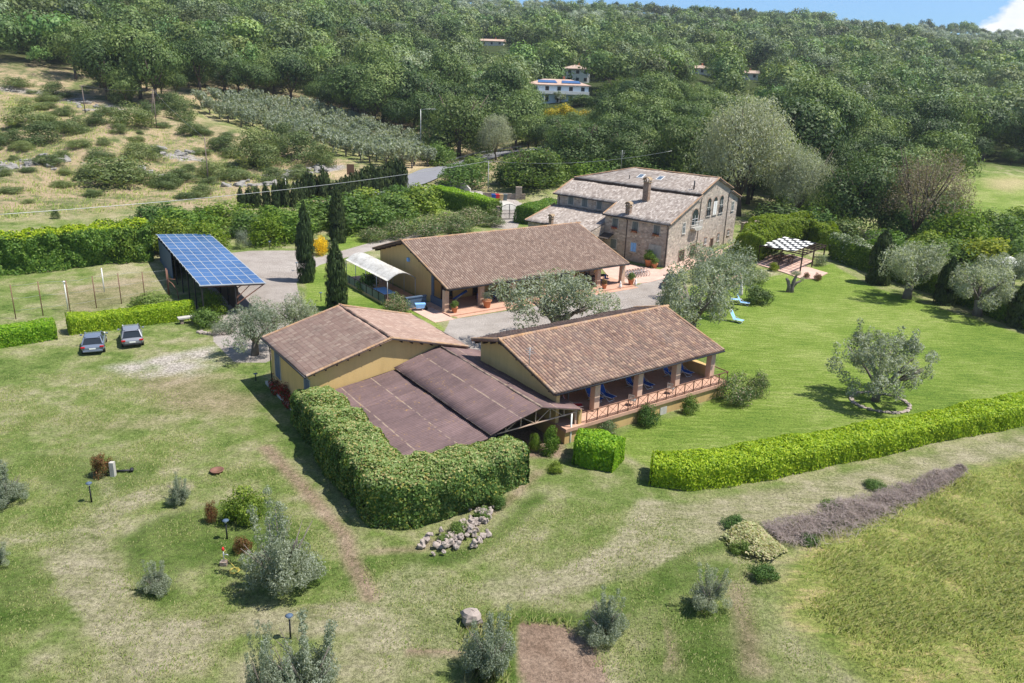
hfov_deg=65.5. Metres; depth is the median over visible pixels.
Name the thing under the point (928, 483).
lavender row
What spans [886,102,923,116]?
woodland tree
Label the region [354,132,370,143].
grove olive tree
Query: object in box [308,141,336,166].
dry slope bush
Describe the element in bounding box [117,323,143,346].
parked car
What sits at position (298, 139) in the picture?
hillside bush
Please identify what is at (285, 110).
grove olive tree
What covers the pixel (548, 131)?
woodland tree
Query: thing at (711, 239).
door
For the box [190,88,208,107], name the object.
grove olive tree
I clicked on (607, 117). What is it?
woodland tree
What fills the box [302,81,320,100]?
woodland tree
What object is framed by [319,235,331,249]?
shrub
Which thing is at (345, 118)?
grove olive tree
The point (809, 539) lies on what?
weed clump
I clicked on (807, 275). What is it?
rose bush
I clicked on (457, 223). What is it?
orchard shrub
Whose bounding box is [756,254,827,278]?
brick patio
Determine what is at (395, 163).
cypress
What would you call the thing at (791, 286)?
olive stump
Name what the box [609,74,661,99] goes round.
woodland tree
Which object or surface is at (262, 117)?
grove olive tree
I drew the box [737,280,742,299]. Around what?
parasol
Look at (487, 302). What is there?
plant pot
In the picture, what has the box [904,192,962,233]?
thicket shrub
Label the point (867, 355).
olive tree
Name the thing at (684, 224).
window
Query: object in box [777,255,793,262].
garden table
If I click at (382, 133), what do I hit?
grove olive tree
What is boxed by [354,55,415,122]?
woodland tree
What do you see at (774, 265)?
shrub
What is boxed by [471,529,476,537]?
heap stone
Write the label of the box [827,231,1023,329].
garden hedge
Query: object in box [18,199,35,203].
scrub
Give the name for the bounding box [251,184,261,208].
cypress
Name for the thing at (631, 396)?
iron chair
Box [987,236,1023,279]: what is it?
thicket shrub
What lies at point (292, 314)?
olive tree
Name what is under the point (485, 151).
guard rail
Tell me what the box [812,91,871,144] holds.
woodland tree
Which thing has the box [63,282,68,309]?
fence post
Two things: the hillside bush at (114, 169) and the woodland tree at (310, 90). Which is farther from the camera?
the woodland tree at (310, 90)
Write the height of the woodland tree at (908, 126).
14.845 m
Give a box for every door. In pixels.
[441,285,452,298]
[472,287,477,295]
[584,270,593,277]
[648,244,661,266]
[677,249,684,262]
[709,237,713,247]
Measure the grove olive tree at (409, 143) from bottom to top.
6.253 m
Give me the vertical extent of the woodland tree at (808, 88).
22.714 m
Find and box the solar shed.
[156,234,265,313]
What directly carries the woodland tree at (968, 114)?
on the ground at (784, 340)
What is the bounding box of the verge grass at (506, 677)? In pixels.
[452,602,622,682]
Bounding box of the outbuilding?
[260,303,469,409]
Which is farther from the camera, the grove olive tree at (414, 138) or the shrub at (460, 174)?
the grove olive tree at (414, 138)
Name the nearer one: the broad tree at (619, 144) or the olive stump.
the olive stump
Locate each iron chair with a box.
[628,394,635,406]
[667,383,674,392]
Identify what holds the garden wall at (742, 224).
on the ground at (784, 340)
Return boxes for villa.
[529,76,590,104]
[562,63,589,82]
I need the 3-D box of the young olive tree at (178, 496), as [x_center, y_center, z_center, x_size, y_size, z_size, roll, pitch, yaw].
[-20.042,8.836,47.594,1.407,2.136,1.512,-3,20,-14]
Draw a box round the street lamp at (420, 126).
[420,109,435,159]
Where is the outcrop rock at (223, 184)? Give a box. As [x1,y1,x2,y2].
[221,182,231,186]
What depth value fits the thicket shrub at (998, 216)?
135.93 m
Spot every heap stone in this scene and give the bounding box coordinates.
[420,539,425,548]
[441,541,448,548]
[445,538,453,547]
[453,540,461,548]
[457,533,463,538]
[467,524,472,533]
[470,538,477,544]
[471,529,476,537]
[480,532,485,538]
[485,528,491,537]
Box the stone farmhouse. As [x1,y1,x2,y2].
[524,150,741,267]
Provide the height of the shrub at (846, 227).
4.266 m
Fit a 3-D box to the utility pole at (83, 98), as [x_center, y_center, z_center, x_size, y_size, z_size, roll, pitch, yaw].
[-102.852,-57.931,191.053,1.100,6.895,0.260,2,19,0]
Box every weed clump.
[719,514,746,528]
[728,540,752,555]
[745,561,780,583]
[799,532,820,546]
[820,498,844,511]
[861,478,889,491]
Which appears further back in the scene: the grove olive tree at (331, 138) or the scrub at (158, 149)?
the grove olive tree at (331, 138)
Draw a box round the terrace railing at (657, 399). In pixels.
[586,366,728,422]
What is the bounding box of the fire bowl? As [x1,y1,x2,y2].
[209,466,223,474]
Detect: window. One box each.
[274,352,281,380]
[303,378,309,389]
[567,197,573,205]
[580,199,587,207]
[595,201,602,209]
[610,238,616,248]
[611,217,618,228]
[629,241,636,252]
[630,220,638,231]
[653,224,660,235]
[681,222,685,234]
[691,208,698,226]
[705,198,711,216]
[712,196,717,215]
[718,195,723,213]
[730,201,734,211]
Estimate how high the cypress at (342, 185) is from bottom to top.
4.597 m
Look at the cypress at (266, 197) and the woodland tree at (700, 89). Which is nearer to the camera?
the cypress at (266, 197)
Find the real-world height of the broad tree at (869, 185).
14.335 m
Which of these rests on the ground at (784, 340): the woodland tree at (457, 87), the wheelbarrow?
the woodland tree at (457, 87)
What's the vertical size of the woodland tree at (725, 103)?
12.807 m
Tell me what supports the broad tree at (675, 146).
on the ground at (784, 340)
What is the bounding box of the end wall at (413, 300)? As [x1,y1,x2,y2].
[404,294,426,308]
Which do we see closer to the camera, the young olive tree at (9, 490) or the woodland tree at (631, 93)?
the young olive tree at (9, 490)
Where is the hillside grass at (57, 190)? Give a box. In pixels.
[0,91,334,218]
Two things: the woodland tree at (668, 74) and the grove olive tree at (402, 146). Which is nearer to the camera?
the grove olive tree at (402, 146)
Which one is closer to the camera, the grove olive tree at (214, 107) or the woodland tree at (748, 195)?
the woodland tree at (748, 195)
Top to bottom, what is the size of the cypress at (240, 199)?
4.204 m
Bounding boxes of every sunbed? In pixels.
[730,309,743,323]
[737,295,749,305]
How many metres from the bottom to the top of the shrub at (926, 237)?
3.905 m
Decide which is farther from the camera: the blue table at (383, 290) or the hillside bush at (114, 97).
the hillside bush at (114, 97)
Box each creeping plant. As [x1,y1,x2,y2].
[435,531,452,541]
[447,521,467,534]
[473,505,492,519]
[489,495,506,510]
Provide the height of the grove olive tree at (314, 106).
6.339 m
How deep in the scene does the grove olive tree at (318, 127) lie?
193.84 m
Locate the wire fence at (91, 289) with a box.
[13,270,166,309]
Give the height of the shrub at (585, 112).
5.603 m
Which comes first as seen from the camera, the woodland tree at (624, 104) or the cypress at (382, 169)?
the cypress at (382, 169)
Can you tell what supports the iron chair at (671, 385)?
on the terrace building at (575, 358)
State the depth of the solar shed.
89.94 m
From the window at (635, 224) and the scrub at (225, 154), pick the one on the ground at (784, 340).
the scrub at (225, 154)
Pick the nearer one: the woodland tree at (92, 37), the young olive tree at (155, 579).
the young olive tree at (155, 579)
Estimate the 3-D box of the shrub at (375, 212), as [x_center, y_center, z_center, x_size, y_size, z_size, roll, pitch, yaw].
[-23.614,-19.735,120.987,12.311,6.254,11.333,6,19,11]
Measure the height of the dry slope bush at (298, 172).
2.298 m
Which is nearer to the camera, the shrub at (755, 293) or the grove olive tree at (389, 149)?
the shrub at (755, 293)
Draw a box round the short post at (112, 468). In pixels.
[108,461,116,476]
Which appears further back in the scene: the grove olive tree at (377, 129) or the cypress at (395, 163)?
the grove olive tree at (377, 129)
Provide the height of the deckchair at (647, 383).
1.214 m
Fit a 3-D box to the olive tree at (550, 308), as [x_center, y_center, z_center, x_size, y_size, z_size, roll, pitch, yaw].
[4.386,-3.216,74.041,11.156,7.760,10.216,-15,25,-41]
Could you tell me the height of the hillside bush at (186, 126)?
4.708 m
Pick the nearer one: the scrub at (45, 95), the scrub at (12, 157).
the scrub at (12, 157)
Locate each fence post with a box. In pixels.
[10,285,15,318]
[37,281,43,315]
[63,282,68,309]
[65,280,70,311]
[92,276,96,307]
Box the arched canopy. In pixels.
[346,252,429,311]
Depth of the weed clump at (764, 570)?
40.88 m
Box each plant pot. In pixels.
[450,300,458,312]
[481,291,492,307]
[601,278,607,288]
[627,272,635,284]
[643,249,655,266]
[651,257,659,268]
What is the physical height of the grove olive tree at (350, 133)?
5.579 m
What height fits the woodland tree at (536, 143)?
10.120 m
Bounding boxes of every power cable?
[0,161,486,214]
[493,151,668,163]
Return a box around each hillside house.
[480,37,505,45]
[692,63,710,75]
[739,70,759,79]
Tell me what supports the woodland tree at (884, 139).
on the ground at (784, 340)
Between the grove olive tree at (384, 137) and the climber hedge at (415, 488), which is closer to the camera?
the climber hedge at (415, 488)
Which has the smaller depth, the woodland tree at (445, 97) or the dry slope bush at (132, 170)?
the dry slope bush at (132, 170)
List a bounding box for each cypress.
[236,187,245,208]
[244,187,253,206]
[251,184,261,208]
[261,182,270,207]
[270,180,279,207]
[276,179,283,206]
[281,176,291,207]
[289,181,298,206]
[294,200,315,283]
[295,178,303,204]
[300,172,308,200]
[303,169,312,196]
[306,172,316,198]
[317,165,328,199]
[324,170,330,195]
[324,237,347,308]
[328,181,336,197]
[328,185,346,243]
[333,180,341,193]
[338,176,346,197]
[342,174,351,195]
[349,172,356,195]
[354,168,360,193]
[358,168,365,192]
[362,166,369,187]
[364,166,373,190]
[368,162,374,174]
[370,168,380,191]
[373,165,383,190]
[380,166,387,188]
[383,162,391,189]
[387,158,395,188]
[391,156,399,186]
[396,157,405,187]
[400,164,408,189]
[865,227,895,285]
[933,255,960,306]
[1004,283,1023,328]
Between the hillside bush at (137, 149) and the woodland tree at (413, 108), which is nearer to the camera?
the hillside bush at (137, 149)
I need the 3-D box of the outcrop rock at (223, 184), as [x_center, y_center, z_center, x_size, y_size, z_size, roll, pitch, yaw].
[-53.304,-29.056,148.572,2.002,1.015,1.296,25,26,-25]
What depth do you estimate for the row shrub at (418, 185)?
142.00 m
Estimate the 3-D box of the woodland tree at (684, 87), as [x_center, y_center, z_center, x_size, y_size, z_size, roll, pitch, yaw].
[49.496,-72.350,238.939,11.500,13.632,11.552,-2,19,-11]
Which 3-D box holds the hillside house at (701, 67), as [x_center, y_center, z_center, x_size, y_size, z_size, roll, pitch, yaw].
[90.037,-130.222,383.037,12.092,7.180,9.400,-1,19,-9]
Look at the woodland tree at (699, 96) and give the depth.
225.26 m
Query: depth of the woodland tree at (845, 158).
165.40 m
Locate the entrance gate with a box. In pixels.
[496,204,514,218]
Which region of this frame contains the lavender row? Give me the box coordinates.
[759,461,969,549]
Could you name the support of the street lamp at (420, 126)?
on the ground at (784, 340)
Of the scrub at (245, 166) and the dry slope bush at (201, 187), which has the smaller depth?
the dry slope bush at (201, 187)
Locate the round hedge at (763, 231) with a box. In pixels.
[731,210,843,261]
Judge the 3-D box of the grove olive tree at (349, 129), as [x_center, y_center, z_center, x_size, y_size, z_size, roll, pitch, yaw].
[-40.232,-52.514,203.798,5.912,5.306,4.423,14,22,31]
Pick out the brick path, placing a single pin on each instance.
(653, 274)
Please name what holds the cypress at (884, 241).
on the ground at (784, 340)
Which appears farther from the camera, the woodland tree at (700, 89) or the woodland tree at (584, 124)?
the woodland tree at (700, 89)
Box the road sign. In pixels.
[347,164,353,174]
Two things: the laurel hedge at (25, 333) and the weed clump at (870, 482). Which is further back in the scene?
the laurel hedge at (25, 333)
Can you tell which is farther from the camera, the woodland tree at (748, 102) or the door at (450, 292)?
the woodland tree at (748, 102)
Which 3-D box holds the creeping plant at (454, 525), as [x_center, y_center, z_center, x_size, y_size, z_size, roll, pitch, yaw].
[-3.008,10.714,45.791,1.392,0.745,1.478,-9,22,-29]
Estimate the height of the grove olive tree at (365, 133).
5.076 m
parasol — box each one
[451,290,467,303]
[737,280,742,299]
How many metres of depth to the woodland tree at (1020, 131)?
220.30 m
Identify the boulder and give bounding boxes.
[460,608,482,627]
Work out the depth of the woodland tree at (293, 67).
240.04 m
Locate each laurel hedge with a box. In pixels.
[0,317,57,348]
[64,298,195,335]
[572,428,625,472]
[648,390,1023,490]
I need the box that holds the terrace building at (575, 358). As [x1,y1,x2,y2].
[471,304,727,443]
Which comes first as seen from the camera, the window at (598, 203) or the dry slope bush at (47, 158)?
the window at (598, 203)
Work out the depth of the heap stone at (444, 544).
44.01 m
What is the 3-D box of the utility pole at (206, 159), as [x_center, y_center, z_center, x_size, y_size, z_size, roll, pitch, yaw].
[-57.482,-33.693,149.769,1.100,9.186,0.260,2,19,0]
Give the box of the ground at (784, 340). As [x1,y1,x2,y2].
[0,0,1023,682]
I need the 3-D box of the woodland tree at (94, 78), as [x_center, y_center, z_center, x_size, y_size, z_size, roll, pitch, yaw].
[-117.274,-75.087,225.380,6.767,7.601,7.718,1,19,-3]
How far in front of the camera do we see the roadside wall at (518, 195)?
151.31 m
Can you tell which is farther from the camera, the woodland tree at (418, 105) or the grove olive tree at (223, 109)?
the woodland tree at (418, 105)
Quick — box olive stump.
[786,270,804,292]
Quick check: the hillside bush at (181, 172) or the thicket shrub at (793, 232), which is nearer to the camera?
the thicket shrub at (793, 232)
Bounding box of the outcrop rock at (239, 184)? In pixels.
[236,182,247,186]
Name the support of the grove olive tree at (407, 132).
on the ground at (784, 340)
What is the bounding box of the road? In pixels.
[360,146,543,196]
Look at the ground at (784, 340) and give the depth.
49.74 m
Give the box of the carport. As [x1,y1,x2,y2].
[334,345,583,460]
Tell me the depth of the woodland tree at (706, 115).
162.16 m
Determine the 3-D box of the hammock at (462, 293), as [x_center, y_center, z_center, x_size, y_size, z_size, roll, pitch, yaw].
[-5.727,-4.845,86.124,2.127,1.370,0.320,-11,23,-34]
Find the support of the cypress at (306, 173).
on the ground at (784, 340)
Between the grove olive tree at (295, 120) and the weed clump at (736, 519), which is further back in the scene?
the grove olive tree at (295, 120)
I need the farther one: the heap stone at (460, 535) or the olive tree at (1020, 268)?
the olive tree at (1020, 268)
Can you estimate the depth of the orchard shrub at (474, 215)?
130.50 m
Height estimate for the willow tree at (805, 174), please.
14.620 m
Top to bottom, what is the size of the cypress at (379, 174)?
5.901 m
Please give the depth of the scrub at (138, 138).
176.68 m
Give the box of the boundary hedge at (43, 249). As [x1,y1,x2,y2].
[0,217,154,276]
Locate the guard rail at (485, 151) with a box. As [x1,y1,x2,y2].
[451,146,520,161]
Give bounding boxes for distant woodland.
[0,0,1023,150]
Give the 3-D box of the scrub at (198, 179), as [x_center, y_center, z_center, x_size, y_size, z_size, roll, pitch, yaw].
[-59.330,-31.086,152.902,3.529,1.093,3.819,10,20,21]
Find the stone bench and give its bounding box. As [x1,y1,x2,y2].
[177,315,193,323]
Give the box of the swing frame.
[165,268,178,298]
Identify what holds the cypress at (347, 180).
on the ground at (784, 340)
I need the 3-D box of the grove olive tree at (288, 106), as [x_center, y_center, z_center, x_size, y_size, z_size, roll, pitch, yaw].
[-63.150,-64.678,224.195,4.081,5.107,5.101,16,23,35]
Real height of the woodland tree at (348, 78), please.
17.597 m
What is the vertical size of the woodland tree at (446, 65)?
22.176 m
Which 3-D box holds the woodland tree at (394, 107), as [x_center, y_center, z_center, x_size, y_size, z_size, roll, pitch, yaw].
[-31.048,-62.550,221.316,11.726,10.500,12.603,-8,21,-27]
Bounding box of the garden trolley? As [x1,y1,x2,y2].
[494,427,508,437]
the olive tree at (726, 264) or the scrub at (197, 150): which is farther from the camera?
the scrub at (197, 150)
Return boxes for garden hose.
[220,551,239,573]
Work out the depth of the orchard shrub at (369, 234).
114.57 m
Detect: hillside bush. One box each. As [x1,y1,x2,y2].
[0,76,36,87]
[0,104,62,125]
[9,120,64,147]
[36,81,78,98]
[55,113,90,134]
[65,138,91,147]
[72,155,165,185]
[106,90,134,104]
[108,100,155,127]
[118,140,168,160]
[162,166,196,181]
[163,95,197,122]
[175,113,203,134]
[194,157,226,177]
[228,124,279,164]
[255,166,288,182]
[262,121,291,154]
[273,130,318,163]
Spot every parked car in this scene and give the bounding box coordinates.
[80,331,107,353]
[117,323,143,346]
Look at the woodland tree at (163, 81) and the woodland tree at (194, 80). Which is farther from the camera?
the woodland tree at (194, 80)
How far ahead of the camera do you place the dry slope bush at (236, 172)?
155.22 m
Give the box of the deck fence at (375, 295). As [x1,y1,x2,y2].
[346,274,385,304]
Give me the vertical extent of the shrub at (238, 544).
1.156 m
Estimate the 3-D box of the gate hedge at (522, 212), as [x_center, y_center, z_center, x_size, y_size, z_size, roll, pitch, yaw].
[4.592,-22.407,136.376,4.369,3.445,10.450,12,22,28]
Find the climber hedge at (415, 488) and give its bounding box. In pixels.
[289,385,529,530]
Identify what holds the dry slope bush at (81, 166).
on the ground at (784, 340)
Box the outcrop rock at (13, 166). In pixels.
[6,164,18,169]
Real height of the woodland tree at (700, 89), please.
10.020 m
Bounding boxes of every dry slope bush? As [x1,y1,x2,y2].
[0,128,25,144]
[0,186,26,193]
[15,97,51,109]
[38,153,66,165]
[70,164,100,178]
[81,146,116,160]
[83,112,108,125]
[93,104,119,114]
[101,160,155,179]
[136,99,163,115]
[144,172,183,187]
[151,91,182,108]
[188,182,214,194]
[206,134,237,153]
[212,166,258,180]
[245,142,291,168]
[284,167,316,179]
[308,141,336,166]
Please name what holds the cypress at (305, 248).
on the ground at (784, 340)
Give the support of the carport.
on the ground at (784, 340)
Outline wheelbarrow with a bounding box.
[411,302,427,309]
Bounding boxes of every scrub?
[0,167,13,175]
[5,155,21,160]
[6,121,22,128]
[9,141,31,149]
[15,167,37,171]
[16,140,36,151]
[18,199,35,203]
[21,157,42,164]
[24,89,39,92]
[35,92,58,101]
[36,101,59,109]
[42,95,63,100]
[44,116,60,124]
[47,180,74,187]
[49,107,73,115]
[49,150,72,157]
[53,166,72,174]
[62,105,77,112]
[73,168,92,178]
[77,189,106,197]
[95,137,114,144]
[107,123,128,133]
[126,135,145,140]
[145,145,168,152]
[149,177,179,189]
[152,121,170,127]
[174,191,199,198]
[181,164,196,168]
[186,166,195,171]
[190,147,212,154]
[190,190,209,197]
[192,125,214,134]
[194,177,204,183]
[200,176,219,185]
[216,132,235,137]
[221,150,237,157]
[224,162,235,167]
[240,162,252,169]
[257,162,274,169]
[289,164,305,170]
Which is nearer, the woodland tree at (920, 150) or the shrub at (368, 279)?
the shrub at (368, 279)
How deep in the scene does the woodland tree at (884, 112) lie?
212.02 m
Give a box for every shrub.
[89,451,112,480]
[104,218,146,263]
[125,290,172,308]
[126,201,184,223]
[137,225,158,252]
[149,207,229,234]
[150,216,193,250]
[183,204,225,227]
[188,307,224,328]
[189,220,232,248]
[194,201,257,228]
[197,289,227,314]
[204,498,218,522]
[209,318,233,334]
[216,484,265,527]
[225,209,267,237]
[232,535,252,554]
[233,227,251,248]
[246,211,292,248]
[251,204,295,221]
[267,209,317,242]
[281,200,325,230]
[295,195,351,230]
[319,190,398,230]
[319,194,357,219]
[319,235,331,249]
[344,218,352,234]
[349,186,392,208]
[351,203,385,228]
[354,224,389,243]
[355,272,378,292]
[357,191,421,219]
[378,183,415,205]
[378,218,414,240]
[380,291,411,312]
[381,185,447,216]
[401,212,447,236]
[403,182,443,207]
[421,209,463,229]
[422,141,458,166]
[436,161,489,189]
[442,215,476,233]
[454,205,486,226]
[461,154,496,176]
[480,215,505,227]
[482,207,503,219]
[489,157,520,185]
[534,155,573,187]
[541,108,556,116]
[550,102,580,116]
[566,94,596,105]
[567,158,617,175]
[577,109,591,116]
[591,156,631,173]
[596,420,617,434]
[611,147,665,168]
[637,402,661,428]
[653,165,676,171]
[660,149,708,173]
[680,393,699,415]
[697,166,731,182]
[710,369,759,408]
[720,520,787,563]
[740,268,771,283]
[743,369,770,398]
[744,284,775,306]
[746,201,803,219]
[765,184,824,212]
[768,262,778,271]
[769,213,803,242]
[785,205,843,239]
[813,254,827,266]
[830,217,865,240]
[861,227,879,241]
[863,228,908,251]
[877,204,931,240]
[895,240,946,263]
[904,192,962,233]
[906,229,950,245]
[913,186,965,205]
[915,208,1001,246]
[926,236,990,268]
[929,197,988,224]
[957,207,1020,236]
[958,237,1012,271]
[961,258,1000,285]
[976,213,1023,248]
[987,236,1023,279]
[989,206,1023,228]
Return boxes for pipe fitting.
[108,467,133,472]
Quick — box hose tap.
[219,547,227,566]
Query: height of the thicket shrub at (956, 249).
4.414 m
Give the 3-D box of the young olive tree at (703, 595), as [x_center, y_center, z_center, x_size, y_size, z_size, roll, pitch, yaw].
[9.685,11.855,38.444,2.081,2.577,1.730,2,19,-1]
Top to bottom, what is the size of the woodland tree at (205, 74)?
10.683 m
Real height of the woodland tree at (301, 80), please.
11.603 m
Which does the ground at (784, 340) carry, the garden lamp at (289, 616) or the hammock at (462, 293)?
the garden lamp at (289, 616)
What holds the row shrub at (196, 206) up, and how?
on the ground at (784, 340)
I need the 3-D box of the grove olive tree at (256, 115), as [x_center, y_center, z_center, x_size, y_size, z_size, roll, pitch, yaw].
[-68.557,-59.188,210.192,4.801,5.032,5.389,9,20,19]
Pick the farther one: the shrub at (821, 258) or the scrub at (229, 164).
the scrub at (229, 164)
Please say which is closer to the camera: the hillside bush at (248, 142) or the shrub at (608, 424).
the shrub at (608, 424)
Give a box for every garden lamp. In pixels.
[85,481,92,501]
[222,519,228,538]
[285,613,292,638]
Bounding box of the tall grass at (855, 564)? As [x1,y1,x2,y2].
[793,459,1023,682]
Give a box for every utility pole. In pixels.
[79,85,85,112]
[150,89,156,127]
[201,137,208,183]
[487,161,491,190]
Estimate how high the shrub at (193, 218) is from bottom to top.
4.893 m
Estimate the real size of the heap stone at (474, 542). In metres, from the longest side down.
0.440 x 0.348 x 0.304 m
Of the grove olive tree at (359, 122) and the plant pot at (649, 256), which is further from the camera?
the grove olive tree at (359, 122)
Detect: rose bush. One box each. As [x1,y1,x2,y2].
[803,272,810,277]
[813,272,821,280]
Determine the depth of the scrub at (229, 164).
169.74 m
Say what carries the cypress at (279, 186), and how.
on the ground at (784, 340)
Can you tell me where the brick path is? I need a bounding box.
[602,244,733,283]
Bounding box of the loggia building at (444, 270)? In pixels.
[372,221,638,322]
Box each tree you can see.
[0,460,29,508]
[0,540,10,566]
[38,19,95,79]
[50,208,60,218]
[65,29,121,94]
[69,39,130,99]
[84,71,102,87]
[96,22,177,99]
[100,64,146,102]
[105,72,141,105]
[121,33,192,104]
[136,560,171,597]
[148,68,177,93]
[164,70,188,92]
[165,472,190,505]
[167,39,194,77]
[174,37,226,91]
[178,65,200,87]
[185,70,208,90]
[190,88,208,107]
[196,59,214,86]
[200,96,214,114]
[206,86,223,100]
[207,64,244,90]
[208,59,228,89]
[210,99,226,118]
[217,93,235,102]
[217,100,237,121]
[219,87,241,99]
[219,295,281,355]
[220,57,252,93]
[223,100,238,118]
[227,61,280,89]
[231,103,248,125]
[232,94,245,104]
[235,87,253,98]
[238,103,252,122]
[238,485,327,598]
[239,108,255,128]
[243,98,260,109]
[243,620,284,682]
[246,95,263,103]
[246,108,259,126]
[247,56,285,92]
[251,102,267,123]
[253,88,264,98]
[256,112,271,129]
[257,50,292,95]
[257,98,272,110]
[260,608,341,682]
[261,115,280,132]
[262,91,278,102]
[264,53,318,98]
[265,110,288,133]
[267,103,282,113]
[268,96,286,107]
[269,289,321,327]
[270,120,293,131]
[275,95,289,103]
[276,107,293,112]
[278,103,295,109]
[281,120,305,135]
[282,116,295,123]
[285,110,302,119]
[287,97,301,105]
[289,116,305,131]
[293,71,316,96]
[293,104,311,114]
[294,124,313,139]
[295,100,308,109]
[299,94,312,103]
[299,117,321,141]
[300,111,318,119]
[301,108,315,116]
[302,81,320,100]
[308,98,324,105]
[308,101,324,114]
[310,129,327,144]
[311,61,374,112]
[311,72,343,102]
[311,115,326,123]
[313,235,327,255]
[314,84,340,105]
[314,124,333,145]
[316,108,328,115]
[320,104,336,110]
[320,118,336,126]
[321,129,345,152]
[324,127,342,149]
[326,107,346,118]
[326,113,340,127]
[331,63,346,74]
[332,134,355,156]
[333,90,359,112]
[335,124,347,131]
[336,120,349,128]
[340,113,357,122]
[341,128,359,136]
[344,121,362,128]
[345,40,397,69]
[345,109,358,117]
[346,126,364,132]
[348,117,365,124]
[348,134,366,156]
[349,78,398,119]
[350,139,369,159]
[352,112,366,120]
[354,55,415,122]
[354,124,374,136]
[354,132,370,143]
[356,51,404,75]
[359,141,379,162]
[360,132,374,138]
[363,119,379,130]
[364,114,375,123]
[369,138,383,160]
[371,130,388,137]
[372,142,398,162]
[374,135,394,145]
[375,119,390,130]
[375,127,388,133]
[378,97,419,131]
[382,133,400,143]
[387,65,447,127]
[387,129,400,138]
[388,124,403,133]
[390,138,409,161]
[391,138,410,158]
[399,89,442,140]
[399,127,414,138]
[402,146,420,167]
[405,91,433,131]
[406,143,424,165]
[407,139,423,146]
[408,132,423,139]
[409,70,436,123]
[410,134,424,145]
[411,92,502,159]
[416,46,473,87]
[419,144,436,166]
[422,69,458,85]
[432,78,462,100]
[434,91,459,107]
[442,82,471,102]
[457,78,517,116]
[458,604,516,679]
[476,113,516,159]
[480,60,526,95]
[484,92,513,120]
[488,89,547,149]
[488,267,622,328]
[493,146,569,190]
[500,73,539,95]
[509,88,549,114]
[510,113,545,149]
[518,115,546,150]
[526,123,553,149]
[537,119,618,167]
[538,112,570,128]
[543,122,575,141]
[554,91,565,102]
[564,111,579,119]
[569,114,588,122]
[569,119,590,124]
[573,122,604,150]
[577,584,630,647]
[584,91,614,110]
[584,111,595,120]
[587,92,636,122]
[590,113,636,146]
[592,77,632,94]
[592,105,631,123]
[593,128,666,169]
[594,111,624,131]
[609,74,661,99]
[610,120,654,143]
[615,88,646,105]
[624,103,676,130]
[628,99,658,110]
[632,95,671,120]
[633,126,660,143]
[634,69,682,100]
[643,87,679,111]
[643,134,670,160]
[647,112,707,173]
[649,69,673,84]
[655,261,734,329]
[666,100,711,117]
[668,76,692,101]
[668,113,691,127]
[679,238,758,297]
[680,108,735,164]
[683,90,802,215]
[684,93,708,103]
[686,107,710,119]
[686,113,710,131]
[688,91,709,100]
[689,562,732,613]
[690,92,717,107]
[692,100,713,109]
[693,84,708,93]
[701,106,733,120]
[704,90,735,107]
[706,88,724,95]
[710,98,734,110]
[716,107,801,204]
[732,95,765,110]
[735,158,766,199]
[743,102,811,188]
[752,145,819,208]
[760,87,795,109]
[762,143,839,209]
[765,96,853,170]
[777,72,867,108]
[792,98,845,154]
[810,150,903,235]
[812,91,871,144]
[816,138,857,169]
[817,149,860,174]
[825,87,860,101]
[825,317,940,402]
[828,84,881,124]
[837,128,870,140]
[841,123,893,140]
[841,136,890,162]
[842,157,890,184]
[843,134,868,148]
[846,144,935,193]
[850,110,898,143]
[861,172,905,231]
[866,130,912,156]
[868,93,915,115]
[868,101,911,128]
[875,115,911,144]
[875,147,982,235]
[877,240,950,299]
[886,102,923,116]
[890,112,937,140]
[894,144,949,203]
[896,95,964,134]
[901,118,960,145]
[908,129,985,177]
[927,117,972,150]
[931,91,992,139]
[947,253,1017,316]
[967,101,1022,160]
[969,135,995,164]
[970,100,1013,139]
[975,100,1014,159]
[986,252,1023,287]
[999,110,1023,147]
[1000,147,1023,164]
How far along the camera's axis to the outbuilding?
62.34 m
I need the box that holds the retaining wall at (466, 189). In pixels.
[450,181,470,191]
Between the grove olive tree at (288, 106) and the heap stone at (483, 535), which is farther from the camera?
the grove olive tree at (288, 106)
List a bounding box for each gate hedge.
[429,185,502,216]
[513,197,556,223]
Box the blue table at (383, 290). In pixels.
[373,287,394,296]
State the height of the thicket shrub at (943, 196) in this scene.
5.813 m
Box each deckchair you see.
[563,395,583,406]
[585,387,602,402]
[600,384,616,401]
[625,377,633,386]
[643,377,654,389]
[663,367,670,376]
[681,364,693,376]
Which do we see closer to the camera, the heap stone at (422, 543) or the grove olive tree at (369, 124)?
the heap stone at (422, 543)
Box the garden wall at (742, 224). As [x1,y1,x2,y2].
[740,220,758,231]
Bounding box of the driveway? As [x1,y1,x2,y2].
[420,186,515,209]
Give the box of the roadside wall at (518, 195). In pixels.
[483,186,525,199]
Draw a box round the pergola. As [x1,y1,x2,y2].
[757,237,826,270]
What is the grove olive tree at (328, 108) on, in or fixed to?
on the ground at (784, 340)
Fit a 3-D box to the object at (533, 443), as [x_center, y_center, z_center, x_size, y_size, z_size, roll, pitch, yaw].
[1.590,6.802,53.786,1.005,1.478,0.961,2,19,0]
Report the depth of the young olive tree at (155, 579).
39.55 m
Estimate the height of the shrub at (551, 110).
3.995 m
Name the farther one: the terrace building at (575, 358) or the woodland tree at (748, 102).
the woodland tree at (748, 102)
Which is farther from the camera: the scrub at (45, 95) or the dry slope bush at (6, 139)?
the scrub at (45, 95)
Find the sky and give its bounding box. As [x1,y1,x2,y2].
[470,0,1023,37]
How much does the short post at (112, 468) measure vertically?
1.100 m

